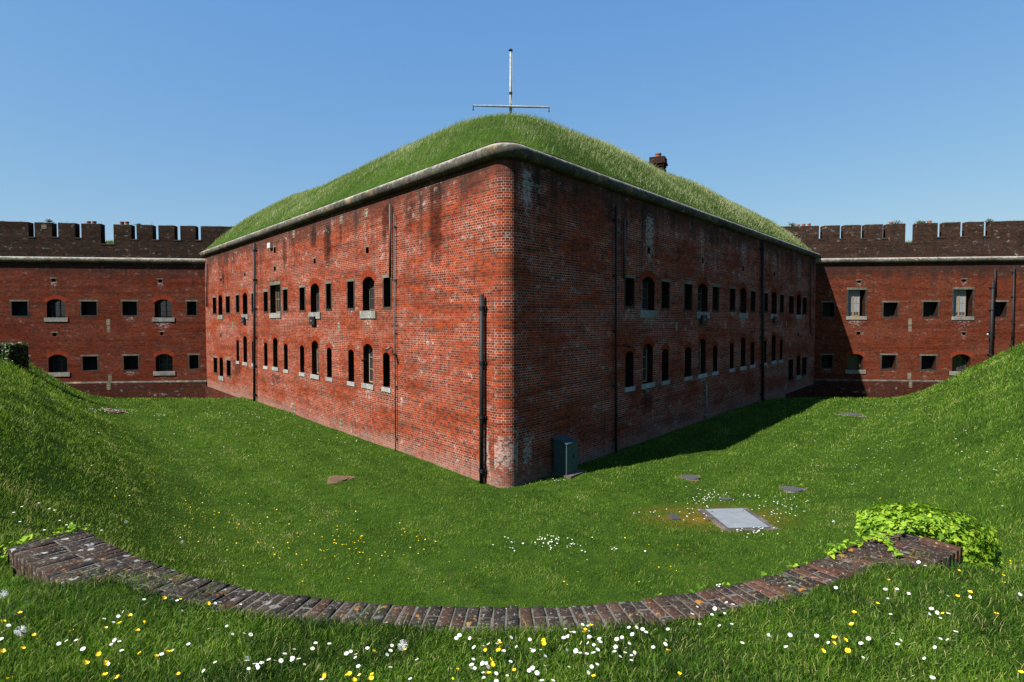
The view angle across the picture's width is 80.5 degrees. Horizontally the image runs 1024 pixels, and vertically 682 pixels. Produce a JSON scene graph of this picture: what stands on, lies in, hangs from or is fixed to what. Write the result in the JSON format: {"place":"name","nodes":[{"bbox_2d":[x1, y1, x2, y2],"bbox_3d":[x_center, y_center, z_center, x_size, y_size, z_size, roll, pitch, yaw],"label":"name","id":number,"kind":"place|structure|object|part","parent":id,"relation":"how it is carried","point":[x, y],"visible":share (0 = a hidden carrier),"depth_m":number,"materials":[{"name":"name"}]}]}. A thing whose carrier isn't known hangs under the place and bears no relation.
{"place":"outdoors","nodes":[
{"label":"outdoors","id":0,"kind":"place"},
{"bbox_2d":[105,239,911,243],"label":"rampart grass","id":1,"kind":"structure","parent":0,"point":[108,240],"depth_m":46.70,"materials":[{"name":"green plant"}]},
{"bbox_2d":[0,341,1023,681],"bbox_3d":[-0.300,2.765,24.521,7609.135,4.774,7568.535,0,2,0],"label":"ground","id":2,"kind":"structure","parent":0,"point":[446,553],"depth_m":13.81,"materials":[{"name":"green plant"}]},
{"bbox_2d":[0,342,28,370],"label":"ivy pier","id":3,"kind":"structure","parent":2,"relation":"on","point":[16,354],"depth_m":29.75,"materials":[{"name":"green plant"}]},
{"bbox_2d":[14,625,25,641],"bbox_3d":[-2.457,1.468,3.011,0.051,0.102,0.051,-1,-21,38],"label":"dandelion clock","id":4,"kind":"object","parent":2,"relation":"on","point":[16,631],"visible":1,"depth_m":3.01,"materials":[{"name":"white plant"}]},
{"bbox_2d":[101,408,126,413],"bbox_3d":[-19.811,3.491,30.144,1.149,0.090,1.169,16,-7,-32],"label":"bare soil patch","id":5,"kind":"object","parent":2,"relation":"on","point":[114,411],"visible":0.93,"depth_m":30.00,"materials":[{"name":"beige soil"}]},
{"bbox_2d":[0,221,255,398],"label":"battlemented range","id":6,"kind":"structure","parent":2,"relation":"on","point":[92,313],"depth_m":43.78,"materials":[{"name":"red brick"}]},
{"bbox_2d":[44,295,67,321],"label":"window","id":7,"kind":"structure","parent":6,"relation":"in","point":[57,306],"depth_m":43.72,"materials":[{"name":"red glass"}]},
{"bbox_2d":[45,351,69,376],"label":"window","id":8,"kind":"structure","parent":6,"relation":"in","point":[60,360],"depth_m":43.86,"materials":[{"name":"red glass"}]},
{"bbox_2d":[152,296,174,321],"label":"window","id":9,"kind":"structure","parent":6,"relation":"in","point":[164,306],"depth_m":44.66,"materials":[{"name":"red glass"}]},
{"bbox_2d":[153,350,174,375],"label":"window","id":10,"kind":"structure","parent":6,"relation":"in","point":[166,359],"depth_m":44.81,"materials":[{"name":"red glass"}]},
{"bbox_2d":[0,219,1023,226],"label":"wall top weeds","id":11,"kind":"object","parent":6,"relation":"on","point":[789,225],"depth_m":44.46,"materials":[{"name":"green plant"}]},
{"bbox_2d":[327,476,354,483],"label":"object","id":12,"kind":"object","parent":2,"relation":"on","point":[333,479],"visible":0.98,"depth_m":17.99,"materials":[{"name":"stone"}]},
{"bbox_2d":[398,640,407,653],"bbox_3d":[-0.547,1.525,3.003,0.051,0.102,0.051,2,30,-24],"label":"dandelion clock","id":13,"kind":"object","parent":2,"relation":"on","point":[402,645],"visible":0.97,"depth_m":3.00,"materials":[{"name":"white plant"}]},
{"bbox_2d":[12,397,915,539],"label":"distant daisies","id":14,"kind":"object","parent":2,"relation":"on","point":[558,537],"visible":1,"depth_m":15.37,"materials":[{"name":"white plant"}]},
{"bbox_2d":[8,530,962,631],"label":"curved retaining wall","id":15,"kind":"structure","parent":2,"relation":"on","point":[59,558],"depth_m":3.88,"materials":[{"name":"brick"}]},
{"bbox_2d":[0,522,89,561],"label":"ivy trail","id":16,"kind":"object","parent":15,"relation":"on","point":[24,540],"visible":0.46,"depth_m":4.80,"materials":[{"name":"green plant"}]},
{"bbox_2d":[74,542,946,617],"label":"coping weeds","id":17,"kind":"object","parent":15,"relation":"on","point":[184,576],"visible":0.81,"depth_m":4.08,"materials":[{"name":"green plant"}]},
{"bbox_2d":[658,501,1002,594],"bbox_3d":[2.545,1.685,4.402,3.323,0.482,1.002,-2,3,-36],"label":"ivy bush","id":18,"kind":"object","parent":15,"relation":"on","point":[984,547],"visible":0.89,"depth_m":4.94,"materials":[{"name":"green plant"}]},
{"bbox_2d":[200,141,820,487],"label":"brick fort block","id":19,"kind":"structure","parent":2,"relation":"on","point":[501,298],"depth_m":22.52,"materials":[{"name":"brick"}]},
{"bbox_2d":[217,291,222,318],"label":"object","id":20,"kind":"structure","parent":19,"relation":"in","point":[220,293],"depth_m":41.12,"materials":[{"name":"red brick"}]},
{"bbox_2d":[218,353,223,380],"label":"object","id":21,"kind":"structure","parent":19,"relation":"in","point":[220,378],"depth_m":41.30,"materials":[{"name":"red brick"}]},
{"bbox_2d":[241,288,247,318],"bbox_3d":[-16.078,-2.262,36.755,0.350,1.862,1.366,-2,3,-39],"label":"window","id":22,"kind":"structure","parent":19,"relation":"in","point":[244,290],"depth_m":36.52,"materials":[{"name":"red brick"}]},
{"bbox_2d":[242,332,247,365],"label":"window","id":23,"kind":"structure","parent":19,"relation":"in","point":[244,334],"depth_m":36.75,"materials":[{"name":"red brick"}]},
{"bbox_2d":[267,243,272,247],"bbox_3d":[-13.010,-5.127,32.503,0.190,0.267,0.456,-2,3,-39],"label":"bulkhead light","id":24,"kind":"object","parent":19,"relation":"attached to","point":[269,245],"visible":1,"depth_m":32.36,"materials":[{"name":"white plastic"}]},
{"bbox_2d":[269,281,280,317],"bbox_3d":[-12.515,-2.197,32.376,0.380,1.932,1.855,-2,3,-39],"label":"window","id":25,"kind":"structure","parent":19,"relation":"in","point":[278,288],"depth_m":32.70,"materials":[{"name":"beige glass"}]},
{"bbox_2d":[272,333,278,370],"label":"window","id":26,"kind":"structure","parent":19,"relation":"in","point":[275,335],"depth_m":32.39,"materials":[{"name":"red brick"}]},
{"bbox_2d":[309,316,316,324],"bbox_3d":[-9.232,-0.941,28.021,0.150,0.394,0.600,-2,3,-39],"label":"wall lamp","id":27,"kind":"object","parent":19,"relation":"attached to","point":[312,320],"visible":1,"depth_m":27.87,"materials":[{"name":"grey metal"}]},
{"bbox_2d":[308,278,320,318],"bbox_3d":[-8.988,-1.982,28.022,0.380,1.894,1.451,-2,3,-39],"label":"window","id":28,"kind":"structure","parent":19,"relation":"in","point":[317,314],"depth_m":28.10,"materials":[{"name":"red brick"}]},
{"bbox_2d":[310,335,319,379],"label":"window","id":29,"kind":"structure","parent":19,"relation":"in","point":[314,338],"depth_m":28.28,"materials":[{"name":"red brick"}]},
{"bbox_2d":[360,270,375,317],"bbox_3d":[-5.499,-1.837,23.712,0.380,1.898,1.397,-2,3,-39],"label":"window","id":30,"kind":"structure","parent":19,"relation":"in","point":[368,273],"depth_m":23.91,"materials":[{"name":"red glass"}]},
{"bbox_2d":[361,338,374,389],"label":"window","id":31,"kind":"structure","parent":19,"relation":"in","point":[367,340],"depth_m":24.07,"materials":[{"name":"red glass"}]},
{"bbox_2d":[204,111,810,250],"bbox_3d":[-0.329,-8.420,37.106,47.227,4.192,40.367,0,2,0],"label":"grass mound","id":32,"kind":"object","parent":19,"relation":"on","point":[473,144],"depth_m":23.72,"materials":[{"name":"green plant"}]},
{"bbox_2d":[472,49,549,113],"bbox_3d":[-0.039,-10.980,26.081,3.322,3.171,0.229,0,2,0],"label":"flagpole","id":33,"kind":"object","parent":32,"relation":"on","point":[510,106],"visible":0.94,"depth_m":26.03,"materials":[{"name":"white metal"}]},
{"bbox_2d":[648,153,667,171],"bbox_3d":[8.136,-9.668,33.696,0.911,1.519,0.911,1,2,24],"label":"chimney","id":34,"kind":"object","parent":32,"relation":"on","point":[659,161],"visible":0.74,"depth_m":33.33,"materials":[{"name":"brown brick"}]},
{"bbox_2d":[639,270,656,317],"bbox_3d":[5.256,-1.856,23.928,0.380,1.884,1.514,2,3,39],"label":"window","id":35,"kind":"structure","parent":19,"relation":"in","point":[644,312],"depth_m":24.12,"materials":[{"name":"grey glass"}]},
{"bbox_2d":[641,338,654,388],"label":"window","id":36,"kind":"structure","parent":19,"relation":"in","point":[648,340],"depth_m":24.24,"materials":[{"name":"red glass"}]},
{"bbox_2d":[698,334,706,378],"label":"window","id":37,"kind":"structure","parent":19,"relation":"in","point":[702,336],"depth_m":28.67,"materials":[{"name":"grey glass"}]},
{"bbox_2d":[696,278,709,317],"bbox_3d":[8.808,-2.019,28.386,0.380,1.892,1.637,2,3,39],"label":"window","id":38,"kind":"structure","parent":19,"relation":"in","point":[702,280],"depth_m":28.66,"materials":[{"name":"red glass"}]},
{"bbox_2d":[700,315,706,323],"bbox_3d":[8.963,-1.000,28.273,0.150,0.422,0.632,2,3,38],"label":"wall lamp","id":39,"kind":"object","parent":19,"relation":"attached to","point":[703,319],"visible":1,"depth_m":28.09,"materials":[{"name":"grey metal"}]},
{"bbox_2d":[738,283,747,317],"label":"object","id":40,"kind":"structure","parent":19,"relation":"in","point":[740,315],"depth_m":32.93,"materials":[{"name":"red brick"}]},
{"bbox_2d":[739,333,746,370],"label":"window","id":41,"kind":"structure","parent":19,"relation":"in","point":[743,334],"depth_m":33.15,"materials":[{"name":"grey stone"}]},
{"bbox_2d":[770,287,777,318],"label":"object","id":42,"kind":"structure","parent":19,"relation":"in","point":[774,289],"depth_m":37.52,"materials":[{"name":"red brick"}]},
{"bbox_2d":[771,331,776,363],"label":"window","id":43,"kind":"structure","parent":19,"relation":"in","point":[773,333],"depth_m":37.59,"materials":[{"name":"red brick"}]},
{"bbox_2d":[772,317,777,322],"bbox_3d":[16.293,-1.302,37.472,0.150,0.388,0.698,2,3,38],"label":"wall lamp","id":44,"kind":"object","parent":19,"relation":"attached to","point":[774,319],"visible":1,"depth_m":37.28,"materials":[{"name":"black metal"}]},
{"bbox_2d":[796,352,800,379],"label":"window","id":45,"kind":"structure","parent":19,"relation":"in","point":[798,377],"depth_m":42.42,"materials":[{"name":"grey stone"}]},
{"bbox_2d":[796,291,801,318],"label":"window","id":46,"kind":"structure","parent":19,"relation":"in","point":[798,293],"depth_m":42.22,"materials":[{"name":"grey stone"}]},
{"bbox_2d":[0,554,1023,681],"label":"foreground grass","id":47,"kind":"structure","parent":2,"relation":"on","point":[666,661],"depth_m":3.10,"materials":[{"name":"green plant"}]},
{"bbox_2d":[551,435,586,478],"bbox_3d":[1.772,3.609,18.872,0.740,1.230,0.920,2,3,39],"label":"utility cabinet","id":48,"kind":"object","parent":2,"relation":"on","point":[565,456],"visible":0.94,"depth_m":18.66,"materials":[{"name":"grey metal"}]},
{"bbox_3d":[1.873,3.615,18.702,0.030,0.830,0.560,2,3,39],"label":"door","id":49,"kind":"part","parent":48,"relation":"part of","materials":[{"name":"green paint"}]},
{"bbox_2d":[678,474,700,480],"bbox_3d":[5.437,4.175,18.488,0.686,0.090,0.802,2,3,36],"label":"manhole cover","id":50,"kind":"object","parent":2,"relation":"on","point":[693,477],"visible":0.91,"depth_m":18.36,"materials":[{"name":"metal"}]},
{"bbox_2d":[718,497,733,500],"bbox_3d":[5.723,4.247,16.195,0.340,0.090,0.200,-1,3,-16],"label":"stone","id":51,"kind":"object","parent":2,"relation":"on","point":[726,498],"visible":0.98,"depth_m":16.16,"materials":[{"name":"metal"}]},
{"bbox_2d":[697,508,778,531],"bbox_3d":[5.385,4.303,14.535,1.359,0.136,1.656,0,2,-4],"label":"access hatch","id":52,"kind":"object","parent":2,"relation":"on","point":[728,519],"visible":0.98,"depth_m":14.40,"materials":[{"name":"metal"}]},
{"bbox_2d":[779,486,807,492],"bbox_3d":[7.835,4.184,17.038,0.793,0.091,0.714,-2,1,-37],"label":"manhole cover","id":53,"kind":"object","parent":2,"relation":"on","point":[790,489],"visible":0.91,"depth_m":16.92,"materials":[{"name":"metal"}]},
{"bbox_2d":[838,413,864,416],"bbox_3d":[16.986,3.696,30.141,1.238,0.091,1.099,-1,4,-29],"label":"manhole cover","id":54,"kind":"object","parent":2,"relation":"on","point":[853,414],"visible":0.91,"depth_m":30.10,"materials":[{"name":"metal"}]},
{"bbox_2d":[779,221,1023,397],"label":"battlemented range","id":55,"kind":"structure","parent":2,"relation":"on","point":[896,315],"depth_m":45.30,"materials":[{"name":"red brick"}]},
{"bbox_2d":[845,350,865,373],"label":"window","id":56,"kind":"structure","parent":55,"relation":"in","point":[853,359],"depth_m":46.32,"materials":[{"name":"red glass"}]},
{"bbox_2d":[846,287,866,319],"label":"window","id":57,"kind":"structure","parent":55,"relation":"in","point":[853,298],"depth_m":45.99,"materials":[{"name":"beige glass"}]},
{"bbox_2d":[949,351,972,374],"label":"window","id":58,"kind":"structure","parent":55,"relation":"in","point":[958,360],"depth_m":45.45,"materials":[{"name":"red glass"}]},
{"bbox_2d":[951,287,974,319],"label":"window","id":59,"kind":"structure","parent":55,"relation":"in","point":[959,297],"depth_m":45.06,"materials":[{"name":"beige glass"}]},
{"bbox_2d":[0,0,1023,241],"label":"sky","id":60,"kind":"structure","parent":0,"point":[178,113],"materials":[{"name":"blue"}]},
{"bbox_2d":[668,514,679,519],"bbox_3d":[3.946,4.304,14.742,0.200,0.090,0.340,1,2,-3],"label":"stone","id":61,"kind":"object","parent":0,"point":[673,516],"visible":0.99,"depth_m":14.70,"materials":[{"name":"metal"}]}
]}

